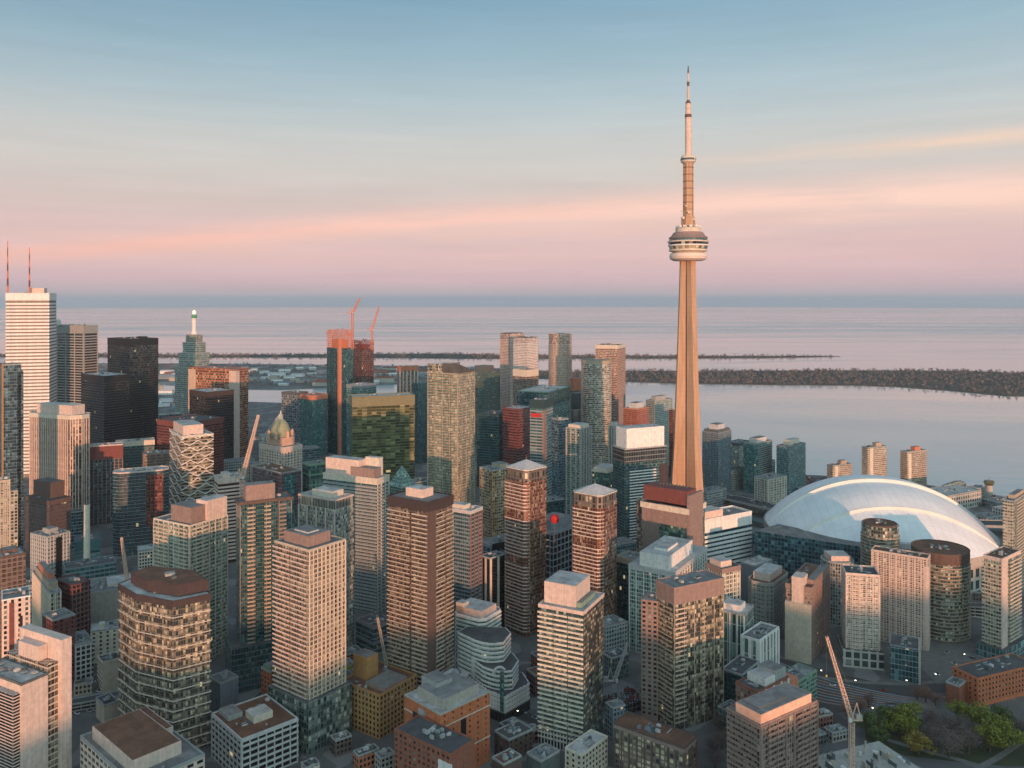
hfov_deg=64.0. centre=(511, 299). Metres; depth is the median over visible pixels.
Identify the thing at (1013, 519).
condo tower
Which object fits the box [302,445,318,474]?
office building
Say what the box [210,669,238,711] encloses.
office building
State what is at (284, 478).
office building
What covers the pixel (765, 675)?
apartment building
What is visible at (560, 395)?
glass tower
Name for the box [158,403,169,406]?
warehouse
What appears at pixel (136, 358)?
office tower
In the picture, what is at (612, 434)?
condo tower
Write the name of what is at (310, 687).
condo tower
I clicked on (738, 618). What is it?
office building
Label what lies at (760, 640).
office building
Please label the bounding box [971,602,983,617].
parking deck
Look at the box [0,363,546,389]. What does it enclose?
port lands
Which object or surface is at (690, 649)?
condo tower
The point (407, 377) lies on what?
apartment tower
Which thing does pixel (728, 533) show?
office building
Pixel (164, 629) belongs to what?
condo tower
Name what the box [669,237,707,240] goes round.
upper windows
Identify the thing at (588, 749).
office building
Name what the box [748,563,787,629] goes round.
office building
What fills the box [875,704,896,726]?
leafy tree
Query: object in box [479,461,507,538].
apartment block
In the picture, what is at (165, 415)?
office building
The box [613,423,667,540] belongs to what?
office tower
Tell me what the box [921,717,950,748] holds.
bare tree
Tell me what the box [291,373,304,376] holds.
warehouse
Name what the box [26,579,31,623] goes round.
apartment building
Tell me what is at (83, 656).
office building
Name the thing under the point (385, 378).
warehouse
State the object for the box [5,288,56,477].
office tower
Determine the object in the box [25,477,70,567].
office building
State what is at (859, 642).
condo tower
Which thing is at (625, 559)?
office building
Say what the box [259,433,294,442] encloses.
office building
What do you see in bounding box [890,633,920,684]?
office building
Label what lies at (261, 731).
office building
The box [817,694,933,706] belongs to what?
railway track
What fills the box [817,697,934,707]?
railway track
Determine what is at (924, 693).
bare tree
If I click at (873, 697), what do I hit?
railway track
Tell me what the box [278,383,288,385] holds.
warehouse
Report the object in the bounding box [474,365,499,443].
condo tower
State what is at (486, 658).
condo building
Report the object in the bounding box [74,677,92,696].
brick building
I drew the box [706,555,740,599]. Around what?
office building
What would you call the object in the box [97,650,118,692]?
shop building
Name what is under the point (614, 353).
condo tower
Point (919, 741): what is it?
leafy tree
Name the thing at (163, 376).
warehouse
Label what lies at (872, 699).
railway track
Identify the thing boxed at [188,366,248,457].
office tower
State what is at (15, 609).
apartment building
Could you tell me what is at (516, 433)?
office tower
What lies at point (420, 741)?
brick building
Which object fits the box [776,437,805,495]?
condo tower
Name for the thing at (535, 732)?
shop building
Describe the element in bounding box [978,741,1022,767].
park path
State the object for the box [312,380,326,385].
warehouse
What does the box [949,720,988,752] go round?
bare tree
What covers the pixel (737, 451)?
condo tower
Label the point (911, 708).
leafy tree
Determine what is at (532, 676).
brick building
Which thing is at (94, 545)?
office building
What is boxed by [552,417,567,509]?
glass tower
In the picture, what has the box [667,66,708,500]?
observation tower
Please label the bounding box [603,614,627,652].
office building
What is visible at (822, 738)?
shop building
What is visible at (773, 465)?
apartment block
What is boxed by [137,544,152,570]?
office building
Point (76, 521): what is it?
office building
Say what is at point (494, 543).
office building
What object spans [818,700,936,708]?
railway track
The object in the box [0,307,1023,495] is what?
lake
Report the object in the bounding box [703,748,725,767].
bare tree
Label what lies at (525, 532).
condo tower
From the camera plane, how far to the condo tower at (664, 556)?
663.29 m
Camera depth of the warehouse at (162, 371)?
3152.74 m
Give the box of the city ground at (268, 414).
[0,384,1023,767]
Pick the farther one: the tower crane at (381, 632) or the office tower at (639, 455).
the office tower at (639, 455)
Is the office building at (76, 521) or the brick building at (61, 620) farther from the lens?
the office building at (76, 521)
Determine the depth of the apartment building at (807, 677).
576.63 m
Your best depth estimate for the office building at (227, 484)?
886.99 m
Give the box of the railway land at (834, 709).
[780,658,923,726]
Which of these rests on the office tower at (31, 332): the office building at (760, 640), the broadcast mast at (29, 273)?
the broadcast mast at (29, 273)
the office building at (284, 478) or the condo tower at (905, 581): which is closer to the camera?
the condo tower at (905, 581)
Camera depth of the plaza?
652.06 m
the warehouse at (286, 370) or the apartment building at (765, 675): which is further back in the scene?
the warehouse at (286, 370)
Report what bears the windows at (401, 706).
in the brick building at (380, 689)
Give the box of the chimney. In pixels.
[83,503,89,558]
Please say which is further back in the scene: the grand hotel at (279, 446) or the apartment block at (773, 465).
the apartment block at (773, 465)
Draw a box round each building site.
[603,686,640,712]
[819,740,918,767]
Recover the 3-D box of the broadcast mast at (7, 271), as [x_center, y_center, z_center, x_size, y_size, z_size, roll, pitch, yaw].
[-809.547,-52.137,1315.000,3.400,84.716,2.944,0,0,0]
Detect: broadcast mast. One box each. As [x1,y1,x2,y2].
[7,241,8,292]
[28,247,29,292]
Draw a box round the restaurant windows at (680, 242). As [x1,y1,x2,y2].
[668,241,707,244]
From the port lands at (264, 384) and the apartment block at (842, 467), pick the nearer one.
the apartment block at (842, 467)
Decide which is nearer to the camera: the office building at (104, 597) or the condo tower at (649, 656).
the condo tower at (649, 656)
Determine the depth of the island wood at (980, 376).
2964.16 m
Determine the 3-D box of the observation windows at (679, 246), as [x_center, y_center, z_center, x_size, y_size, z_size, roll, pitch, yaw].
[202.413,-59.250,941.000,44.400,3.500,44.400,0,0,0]
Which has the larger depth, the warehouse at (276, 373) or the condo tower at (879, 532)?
the warehouse at (276, 373)
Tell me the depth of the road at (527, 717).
557.04 m
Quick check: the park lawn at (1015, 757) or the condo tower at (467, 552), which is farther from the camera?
the condo tower at (467, 552)
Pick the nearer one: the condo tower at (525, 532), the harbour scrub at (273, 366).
the condo tower at (525, 532)
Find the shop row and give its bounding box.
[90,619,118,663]
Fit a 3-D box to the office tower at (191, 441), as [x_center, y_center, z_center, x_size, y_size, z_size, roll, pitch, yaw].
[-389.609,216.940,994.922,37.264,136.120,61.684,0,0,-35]
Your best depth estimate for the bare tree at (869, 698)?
571.74 m
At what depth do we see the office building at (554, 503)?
967.05 m
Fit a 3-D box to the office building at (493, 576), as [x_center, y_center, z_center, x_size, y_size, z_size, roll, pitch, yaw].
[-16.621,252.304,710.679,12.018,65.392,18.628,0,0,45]
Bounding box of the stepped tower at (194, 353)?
[175,310,209,415]
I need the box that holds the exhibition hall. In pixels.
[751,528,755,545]
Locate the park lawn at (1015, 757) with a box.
[864,719,1023,765]
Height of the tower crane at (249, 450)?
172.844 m
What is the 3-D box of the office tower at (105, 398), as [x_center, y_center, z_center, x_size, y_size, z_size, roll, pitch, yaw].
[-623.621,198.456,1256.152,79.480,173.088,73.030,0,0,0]
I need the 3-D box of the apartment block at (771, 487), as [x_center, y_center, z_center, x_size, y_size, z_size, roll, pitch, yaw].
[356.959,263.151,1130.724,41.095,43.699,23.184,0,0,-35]
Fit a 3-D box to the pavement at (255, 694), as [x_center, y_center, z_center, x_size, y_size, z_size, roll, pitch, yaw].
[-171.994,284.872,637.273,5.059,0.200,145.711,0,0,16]
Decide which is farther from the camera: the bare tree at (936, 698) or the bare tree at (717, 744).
the bare tree at (936, 698)
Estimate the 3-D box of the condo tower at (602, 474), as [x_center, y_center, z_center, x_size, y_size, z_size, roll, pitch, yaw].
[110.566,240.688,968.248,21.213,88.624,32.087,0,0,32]
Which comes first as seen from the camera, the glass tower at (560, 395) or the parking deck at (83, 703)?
the parking deck at (83, 703)
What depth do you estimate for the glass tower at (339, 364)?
1510.47 m
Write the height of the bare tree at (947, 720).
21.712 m
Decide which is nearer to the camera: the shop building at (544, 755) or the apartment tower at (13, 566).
the shop building at (544, 755)
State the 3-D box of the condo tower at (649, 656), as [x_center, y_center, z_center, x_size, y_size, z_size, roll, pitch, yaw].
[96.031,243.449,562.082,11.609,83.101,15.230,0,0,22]
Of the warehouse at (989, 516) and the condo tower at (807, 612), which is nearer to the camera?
the condo tower at (807, 612)
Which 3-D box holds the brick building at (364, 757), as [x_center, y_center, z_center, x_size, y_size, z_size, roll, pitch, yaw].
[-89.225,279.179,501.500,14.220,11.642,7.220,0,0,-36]
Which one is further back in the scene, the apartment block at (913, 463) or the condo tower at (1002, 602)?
the apartment block at (913, 463)
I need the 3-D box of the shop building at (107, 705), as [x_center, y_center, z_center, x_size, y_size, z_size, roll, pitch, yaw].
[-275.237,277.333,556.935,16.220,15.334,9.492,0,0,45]
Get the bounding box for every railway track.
[780,662,926,698]
[786,668,928,699]
[817,682,929,700]
[817,685,929,701]
[817,688,931,703]
[817,691,932,704]
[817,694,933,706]
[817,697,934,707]
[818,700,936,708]
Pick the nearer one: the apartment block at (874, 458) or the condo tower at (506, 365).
the apartment block at (874, 458)
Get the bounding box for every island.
[0,352,840,358]
[538,370,1023,395]
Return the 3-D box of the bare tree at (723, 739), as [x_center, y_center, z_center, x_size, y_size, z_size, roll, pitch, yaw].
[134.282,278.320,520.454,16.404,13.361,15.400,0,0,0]
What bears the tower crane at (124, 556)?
on the city ground at (268, 414)
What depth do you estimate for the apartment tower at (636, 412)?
1311.45 m
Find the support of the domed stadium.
on the city ground at (268, 414)
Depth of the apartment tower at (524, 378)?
1513.50 m
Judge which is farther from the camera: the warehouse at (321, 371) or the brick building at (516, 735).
the warehouse at (321, 371)
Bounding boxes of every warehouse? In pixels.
[158,375,174,378]
[158,389,173,394]
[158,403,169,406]
[159,398,173,402]
[160,370,174,373]
[268,372,285,376]
[269,375,279,378]
[278,369,290,372]
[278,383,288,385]
[282,375,295,378]
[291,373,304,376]
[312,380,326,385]
[315,370,326,373]
[374,369,386,371]
[374,371,389,375]
[375,376,393,381]
[383,367,396,369]
[418,370,427,374]
[930,484,980,508]
[942,480,965,485]
[967,485,984,495]
[976,512,1002,519]
[983,496,1006,507]
[992,505,1002,514]
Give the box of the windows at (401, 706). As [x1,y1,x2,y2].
[352,706,402,737]
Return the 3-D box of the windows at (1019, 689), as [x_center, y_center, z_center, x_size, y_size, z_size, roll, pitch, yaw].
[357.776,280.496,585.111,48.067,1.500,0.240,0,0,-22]
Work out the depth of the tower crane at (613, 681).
589.08 m
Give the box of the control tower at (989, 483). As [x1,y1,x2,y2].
[984,479,993,497]
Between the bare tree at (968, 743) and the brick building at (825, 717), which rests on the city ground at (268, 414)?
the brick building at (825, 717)
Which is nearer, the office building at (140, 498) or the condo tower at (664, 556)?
the condo tower at (664, 556)
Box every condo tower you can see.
[117,566,211,748]
[153,494,227,659]
[225,480,293,692]
[268,524,351,755]
[298,486,353,646]
[323,455,389,612]
[387,484,453,688]
[427,362,474,504]
[452,501,482,653]
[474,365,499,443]
[500,332,523,408]
[505,459,546,636]
[513,336,538,384]
[537,570,603,750]
[548,333,571,385]
[566,422,591,516]
[572,483,616,616]
[581,358,611,468]
[591,463,612,487]
[595,343,624,425]
[608,421,619,463]
[628,535,706,652]
[641,592,658,720]
[646,395,672,465]
[655,569,723,729]
[669,408,674,476]
[702,422,731,493]
[731,439,748,465]
[743,435,771,493]
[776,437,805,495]
[785,563,829,664]
[820,550,853,625]
[838,564,883,670]
[860,518,899,565]
[871,545,930,650]
[911,539,970,642]
[976,546,1023,657]
[1003,489,1023,590]
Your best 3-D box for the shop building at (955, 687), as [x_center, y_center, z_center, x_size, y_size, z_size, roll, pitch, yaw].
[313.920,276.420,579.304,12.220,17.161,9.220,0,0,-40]
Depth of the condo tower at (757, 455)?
1210.88 m
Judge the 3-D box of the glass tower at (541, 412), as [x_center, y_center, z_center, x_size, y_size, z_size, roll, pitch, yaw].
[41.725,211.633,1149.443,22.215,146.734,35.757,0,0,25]
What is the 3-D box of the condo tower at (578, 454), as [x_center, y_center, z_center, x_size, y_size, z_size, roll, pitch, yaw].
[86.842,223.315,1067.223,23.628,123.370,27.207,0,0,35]
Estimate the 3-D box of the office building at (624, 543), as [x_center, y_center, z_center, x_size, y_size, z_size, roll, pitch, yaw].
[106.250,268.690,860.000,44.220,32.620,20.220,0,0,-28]
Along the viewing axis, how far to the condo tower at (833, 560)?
717.25 m
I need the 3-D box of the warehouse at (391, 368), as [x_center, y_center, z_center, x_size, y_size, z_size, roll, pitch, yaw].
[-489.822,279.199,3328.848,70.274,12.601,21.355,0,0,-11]
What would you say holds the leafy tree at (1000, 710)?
on the park lawn at (1015, 757)
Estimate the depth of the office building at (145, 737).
432.86 m
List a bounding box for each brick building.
[42,607,74,681]
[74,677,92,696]
[261,660,274,694]
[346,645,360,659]
[346,648,416,739]
[353,743,378,767]
[394,714,474,767]
[404,670,489,767]
[492,748,521,767]
[494,719,532,757]
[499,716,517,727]
[526,665,538,696]
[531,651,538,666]
[819,708,832,728]
[953,653,1023,706]
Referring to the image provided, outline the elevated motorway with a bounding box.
[475,467,1002,527]
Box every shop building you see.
[96,693,118,722]
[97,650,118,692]
[301,757,319,767]
[330,730,351,757]
[346,657,352,676]
[374,747,393,767]
[526,742,559,767]
[529,723,538,743]
[819,728,825,746]
[823,723,847,742]
[945,676,965,703]
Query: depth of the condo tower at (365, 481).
749.61 m
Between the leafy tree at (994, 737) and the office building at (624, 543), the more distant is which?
the office building at (624, 543)
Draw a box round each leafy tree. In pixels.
[857,711,887,730]
[866,724,890,743]
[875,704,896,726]
[881,710,920,738]
[892,701,923,727]
[902,730,937,755]
[945,697,972,723]
[956,699,1006,727]
[971,722,1014,751]
[979,714,1023,748]
[988,703,1018,727]
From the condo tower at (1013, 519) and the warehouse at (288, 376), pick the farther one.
the warehouse at (288, 376)
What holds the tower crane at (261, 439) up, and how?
on the city ground at (268, 414)
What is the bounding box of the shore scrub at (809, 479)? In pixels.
[806,475,996,505]
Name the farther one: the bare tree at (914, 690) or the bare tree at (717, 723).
the bare tree at (914, 690)
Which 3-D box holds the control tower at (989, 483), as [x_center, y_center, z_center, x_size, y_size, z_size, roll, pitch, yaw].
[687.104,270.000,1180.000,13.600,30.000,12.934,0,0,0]
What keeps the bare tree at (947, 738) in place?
on the park lawn at (1015, 757)
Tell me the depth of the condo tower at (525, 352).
1632.46 m
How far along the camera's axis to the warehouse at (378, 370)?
3130.51 m
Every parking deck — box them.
[72,690,118,711]
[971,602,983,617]
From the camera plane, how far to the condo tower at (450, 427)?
911.28 m
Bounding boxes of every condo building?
[455,597,529,721]
[613,711,697,767]
[726,682,818,767]
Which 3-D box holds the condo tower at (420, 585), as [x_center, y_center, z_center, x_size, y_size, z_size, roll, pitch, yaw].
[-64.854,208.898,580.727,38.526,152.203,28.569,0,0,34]
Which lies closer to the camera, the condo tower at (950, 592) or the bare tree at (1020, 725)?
the bare tree at (1020, 725)
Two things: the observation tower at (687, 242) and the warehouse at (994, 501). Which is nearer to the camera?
the observation tower at (687, 242)
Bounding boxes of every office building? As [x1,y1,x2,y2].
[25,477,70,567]
[30,526,69,579]
[56,574,90,635]
[63,555,115,578]
[71,508,82,549]
[74,532,99,560]
[74,630,92,679]
[80,706,204,767]
[89,573,130,629]
[90,441,123,525]
[113,465,168,556]
[116,437,154,467]
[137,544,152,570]
[142,449,169,512]
[157,414,223,493]
[158,412,180,418]
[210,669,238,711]
[211,694,298,767]
[214,471,242,562]
[224,457,254,472]
[252,462,300,527]
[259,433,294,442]
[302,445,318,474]
[302,459,325,492]
[355,612,388,653]
[412,477,426,485]
[483,534,505,580]
[483,550,504,626]
[546,495,564,513]
[546,512,572,578]
[565,729,607,767]
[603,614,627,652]
[603,647,628,682]
[605,698,625,739]
[617,536,635,554]
[617,550,639,636]
[705,505,751,564]
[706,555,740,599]
[717,699,735,727]
[724,598,753,665]
[724,655,759,701]
[740,621,779,663]
[741,555,771,602]
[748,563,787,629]
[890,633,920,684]
[972,590,981,602]
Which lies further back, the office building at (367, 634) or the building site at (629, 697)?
the office building at (367, 634)
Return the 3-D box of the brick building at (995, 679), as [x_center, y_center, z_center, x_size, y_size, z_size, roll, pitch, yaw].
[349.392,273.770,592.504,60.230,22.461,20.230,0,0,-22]
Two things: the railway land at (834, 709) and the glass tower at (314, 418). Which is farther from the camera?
the glass tower at (314, 418)
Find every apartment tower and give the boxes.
[0,476,17,547]
[0,545,25,657]
[397,365,417,392]
[513,367,538,404]
[570,377,581,423]
[624,401,648,424]
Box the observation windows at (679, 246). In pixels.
[669,245,707,248]
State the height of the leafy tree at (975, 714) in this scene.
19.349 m
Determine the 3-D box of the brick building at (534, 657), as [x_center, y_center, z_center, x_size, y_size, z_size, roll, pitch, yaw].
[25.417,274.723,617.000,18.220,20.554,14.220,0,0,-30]
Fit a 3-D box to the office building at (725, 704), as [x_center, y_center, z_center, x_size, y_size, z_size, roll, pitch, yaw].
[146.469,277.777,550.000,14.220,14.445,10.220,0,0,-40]
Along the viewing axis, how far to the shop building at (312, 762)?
486.69 m
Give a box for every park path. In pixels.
[887,739,980,767]
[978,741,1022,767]
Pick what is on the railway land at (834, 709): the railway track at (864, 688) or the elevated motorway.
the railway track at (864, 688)
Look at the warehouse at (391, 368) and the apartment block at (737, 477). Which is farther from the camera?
the warehouse at (391, 368)
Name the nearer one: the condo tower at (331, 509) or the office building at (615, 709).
the office building at (615, 709)
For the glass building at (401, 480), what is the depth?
859.34 m
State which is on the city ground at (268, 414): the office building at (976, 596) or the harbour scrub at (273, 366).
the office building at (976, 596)
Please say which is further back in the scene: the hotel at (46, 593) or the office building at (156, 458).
the office building at (156, 458)
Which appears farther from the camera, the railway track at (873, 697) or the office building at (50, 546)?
the office building at (50, 546)
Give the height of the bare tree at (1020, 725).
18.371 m
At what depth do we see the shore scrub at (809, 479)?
1269.44 m
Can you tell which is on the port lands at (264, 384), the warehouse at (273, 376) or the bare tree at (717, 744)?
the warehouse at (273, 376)
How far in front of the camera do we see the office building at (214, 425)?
1158.91 m
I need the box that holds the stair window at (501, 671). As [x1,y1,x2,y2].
[500,670,503,711]
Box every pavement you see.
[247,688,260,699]
[817,675,947,684]
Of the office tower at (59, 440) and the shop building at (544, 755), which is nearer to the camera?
the shop building at (544, 755)
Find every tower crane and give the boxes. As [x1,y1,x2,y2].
[120,537,130,580]
[233,415,259,496]
[254,412,281,442]
[346,298,360,348]
[367,306,378,349]
[377,617,393,665]
[603,642,628,693]
[825,636,862,767]
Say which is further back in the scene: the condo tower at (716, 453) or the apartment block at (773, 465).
the apartment block at (773, 465)
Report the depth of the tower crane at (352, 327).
1497.77 m
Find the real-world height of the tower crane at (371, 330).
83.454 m
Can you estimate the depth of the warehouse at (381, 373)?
3080.67 m
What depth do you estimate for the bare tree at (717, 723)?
540.06 m
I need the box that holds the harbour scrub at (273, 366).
[0,361,499,384]
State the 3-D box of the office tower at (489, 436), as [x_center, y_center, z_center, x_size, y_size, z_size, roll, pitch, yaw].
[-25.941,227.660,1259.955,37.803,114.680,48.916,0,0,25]
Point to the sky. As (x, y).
(154, 153)
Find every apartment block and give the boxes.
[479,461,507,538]
[703,485,726,507]
[731,465,742,490]
[754,472,786,503]
[772,459,774,472]
[827,459,851,478]
[862,442,886,475]
[900,446,926,486]
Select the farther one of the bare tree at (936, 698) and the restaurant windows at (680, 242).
the restaurant windows at (680, 242)
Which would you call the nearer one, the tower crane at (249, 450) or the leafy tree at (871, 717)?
the leafy tree at (871, 717)
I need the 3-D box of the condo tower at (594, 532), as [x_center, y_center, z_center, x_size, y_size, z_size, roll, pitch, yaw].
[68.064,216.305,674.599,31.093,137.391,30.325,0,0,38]
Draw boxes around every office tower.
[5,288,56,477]
[29,402,89,529]
[56,324,97,403]
[81,372,129,443]
[107,336,158,450]
[169,419,213,513]
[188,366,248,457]
[189,387,233,458]
[349,392,414,480]
[477,409,502,486]
[502,405,529,464]
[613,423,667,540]
[636,482,705,551]
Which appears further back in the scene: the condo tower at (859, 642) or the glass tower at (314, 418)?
the glass tower at (314, 418)
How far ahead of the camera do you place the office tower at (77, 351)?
1411.32 m
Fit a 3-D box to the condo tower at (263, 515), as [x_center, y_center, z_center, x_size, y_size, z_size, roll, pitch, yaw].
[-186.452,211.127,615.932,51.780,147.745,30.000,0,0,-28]
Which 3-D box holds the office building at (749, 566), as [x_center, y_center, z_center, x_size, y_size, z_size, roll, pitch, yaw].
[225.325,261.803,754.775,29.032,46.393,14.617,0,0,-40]
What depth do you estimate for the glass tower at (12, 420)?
906.53 m
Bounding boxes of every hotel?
[32,561,61,626]
[241,461,260,482]
[259,410,302,492]
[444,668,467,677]
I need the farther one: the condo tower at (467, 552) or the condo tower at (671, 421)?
the condo tower at (671, 421)
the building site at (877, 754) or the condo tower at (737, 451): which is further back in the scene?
the condo tower at (737, 451)
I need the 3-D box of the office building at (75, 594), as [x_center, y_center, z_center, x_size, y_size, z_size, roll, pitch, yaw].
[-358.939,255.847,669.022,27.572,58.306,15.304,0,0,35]
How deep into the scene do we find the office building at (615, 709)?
533.57 m
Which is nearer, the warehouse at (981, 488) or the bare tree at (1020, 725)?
the bare tree at (1020, 725)
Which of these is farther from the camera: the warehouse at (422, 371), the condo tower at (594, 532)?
the warehouse at (422, 371)
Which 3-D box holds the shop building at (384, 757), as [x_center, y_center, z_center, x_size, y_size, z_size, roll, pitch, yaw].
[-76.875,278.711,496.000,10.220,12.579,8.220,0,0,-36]
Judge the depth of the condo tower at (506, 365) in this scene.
1707.92 m
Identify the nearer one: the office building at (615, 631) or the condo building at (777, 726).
the condo building at (777, 726)
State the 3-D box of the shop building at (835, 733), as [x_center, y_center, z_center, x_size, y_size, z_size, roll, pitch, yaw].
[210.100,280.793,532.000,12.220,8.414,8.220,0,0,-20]
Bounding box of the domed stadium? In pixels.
[755,475,1001,601]
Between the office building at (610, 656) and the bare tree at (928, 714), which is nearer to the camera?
the bare tree at (928, 714)
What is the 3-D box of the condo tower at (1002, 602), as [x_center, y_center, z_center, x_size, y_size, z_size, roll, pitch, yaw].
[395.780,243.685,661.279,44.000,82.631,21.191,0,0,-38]
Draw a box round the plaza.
[921,640,985,683]
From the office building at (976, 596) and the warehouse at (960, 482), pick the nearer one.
the office building at (976, 596)
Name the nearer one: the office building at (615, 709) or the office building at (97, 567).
the office building at (615, 709)
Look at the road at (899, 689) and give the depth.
601.55 m
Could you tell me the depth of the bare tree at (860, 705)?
565.24 m
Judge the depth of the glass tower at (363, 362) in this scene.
1570.84 m
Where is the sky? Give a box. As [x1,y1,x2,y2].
[0,0,1023,307]
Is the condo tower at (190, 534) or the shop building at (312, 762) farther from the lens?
the condo tower at (190, 534)
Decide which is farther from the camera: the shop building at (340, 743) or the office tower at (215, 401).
the office tower at (215, 401)
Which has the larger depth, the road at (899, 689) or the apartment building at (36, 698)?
the road at (899, 689)
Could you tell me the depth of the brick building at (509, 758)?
474.59 m
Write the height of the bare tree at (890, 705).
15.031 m
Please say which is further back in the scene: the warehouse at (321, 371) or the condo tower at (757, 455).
the warehouse at (321, 371)
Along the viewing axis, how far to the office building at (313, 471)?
966.27 m
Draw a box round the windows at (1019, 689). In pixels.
[989,689,1022,698]
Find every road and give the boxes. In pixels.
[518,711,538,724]
[817,678,945,693]
[837,702,969,719]
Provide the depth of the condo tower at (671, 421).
1314.06 m
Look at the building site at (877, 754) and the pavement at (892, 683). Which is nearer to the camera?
the building site at (877, 754)
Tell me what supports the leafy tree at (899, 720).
on the city ground at (268, 414)
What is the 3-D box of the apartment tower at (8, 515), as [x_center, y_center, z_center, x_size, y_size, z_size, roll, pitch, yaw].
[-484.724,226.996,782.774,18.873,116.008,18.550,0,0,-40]
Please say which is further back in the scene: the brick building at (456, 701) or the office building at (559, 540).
the office building at (559, 540)
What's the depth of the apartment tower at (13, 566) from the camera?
567.46 m
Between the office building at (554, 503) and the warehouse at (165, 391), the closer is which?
the office building at (554, 503)
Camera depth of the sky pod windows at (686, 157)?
933.39 m
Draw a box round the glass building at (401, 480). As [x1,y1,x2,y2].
[390,466,414,493]
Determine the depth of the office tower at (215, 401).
1283.47 m
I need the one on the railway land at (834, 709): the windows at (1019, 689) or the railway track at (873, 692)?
the railway track at (873, 692)
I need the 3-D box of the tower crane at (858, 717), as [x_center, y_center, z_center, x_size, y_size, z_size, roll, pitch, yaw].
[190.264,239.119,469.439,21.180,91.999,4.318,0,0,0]
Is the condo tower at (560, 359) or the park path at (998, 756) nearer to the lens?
the park path at (998, 756)
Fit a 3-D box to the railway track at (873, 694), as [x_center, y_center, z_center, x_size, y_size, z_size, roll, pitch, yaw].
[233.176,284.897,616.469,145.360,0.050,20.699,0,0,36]
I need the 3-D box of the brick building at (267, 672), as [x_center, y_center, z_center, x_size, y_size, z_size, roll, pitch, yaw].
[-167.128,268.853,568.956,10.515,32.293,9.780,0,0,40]
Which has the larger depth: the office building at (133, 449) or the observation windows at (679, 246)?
the office building at (133, 449)
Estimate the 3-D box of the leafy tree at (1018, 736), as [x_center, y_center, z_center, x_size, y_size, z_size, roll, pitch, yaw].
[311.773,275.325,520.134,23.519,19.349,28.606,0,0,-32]
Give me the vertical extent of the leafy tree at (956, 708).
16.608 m
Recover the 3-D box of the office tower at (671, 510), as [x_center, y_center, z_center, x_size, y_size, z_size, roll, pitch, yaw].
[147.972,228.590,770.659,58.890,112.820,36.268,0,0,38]
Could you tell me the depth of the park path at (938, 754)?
511.74 m
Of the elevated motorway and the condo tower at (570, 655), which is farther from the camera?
the elevated motorway
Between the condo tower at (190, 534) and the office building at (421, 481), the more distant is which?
the office building at (421, 481)
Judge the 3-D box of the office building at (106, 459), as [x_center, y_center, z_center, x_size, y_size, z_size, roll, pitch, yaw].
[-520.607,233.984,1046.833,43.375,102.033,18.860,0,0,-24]
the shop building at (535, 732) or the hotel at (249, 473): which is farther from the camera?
the hotel at (249, 473)
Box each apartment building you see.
[0,624,71,767]
[1,586,30,657]
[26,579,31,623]
[735,659,797,701]
[786,663,816,698]
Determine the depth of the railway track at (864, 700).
583.42 m
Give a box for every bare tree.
[703,731,724,752]
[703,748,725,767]
[707,708,725,731]
[711,727,725,748]
[838,699,853,715]
[852,693,869,711]
[860,692,876,707]
[882,700,898,716]
[910,684,923,699]
[917,684,935,701]
[919,701,944,726]
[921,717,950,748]
[927,690,943,705]
[927,724,965,757]
[932,706,972,737]
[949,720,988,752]
[1009,711,1023,733]
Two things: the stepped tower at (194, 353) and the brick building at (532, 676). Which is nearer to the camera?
the brick building at (532, 676)
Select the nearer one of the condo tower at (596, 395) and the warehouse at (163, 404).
the condo tower at (596, 395)
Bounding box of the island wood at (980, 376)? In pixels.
[539,367,1023,393]
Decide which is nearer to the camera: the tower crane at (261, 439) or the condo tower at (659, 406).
the tower crane at (261, 439)
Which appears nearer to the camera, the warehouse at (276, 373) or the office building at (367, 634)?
the office building at (367, 634)
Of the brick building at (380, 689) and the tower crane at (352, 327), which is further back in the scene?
the tower crane at (352, 327)
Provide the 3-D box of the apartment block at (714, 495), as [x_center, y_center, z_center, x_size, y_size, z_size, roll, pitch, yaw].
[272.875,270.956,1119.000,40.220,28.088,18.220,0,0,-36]
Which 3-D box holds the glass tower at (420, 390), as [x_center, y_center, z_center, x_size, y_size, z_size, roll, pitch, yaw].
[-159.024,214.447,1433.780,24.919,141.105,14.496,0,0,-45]
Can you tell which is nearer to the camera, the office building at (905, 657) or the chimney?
the office building at (905, 657)
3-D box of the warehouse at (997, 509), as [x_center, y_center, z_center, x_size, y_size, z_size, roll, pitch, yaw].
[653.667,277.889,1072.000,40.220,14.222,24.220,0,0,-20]
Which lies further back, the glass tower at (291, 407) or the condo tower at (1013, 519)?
the glass tower at (291, 407)
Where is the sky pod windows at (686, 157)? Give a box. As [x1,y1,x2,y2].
[680,157,695,160]
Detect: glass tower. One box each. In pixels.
[2,361,22,547]
[281,390,307,440]
[300,392,327,455]
[327,328,352,454]
[346,382,376,455]
[352,339,373,382]
[413,382,426,463]
[517,385,570,423]
[530,397,552,496]
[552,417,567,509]

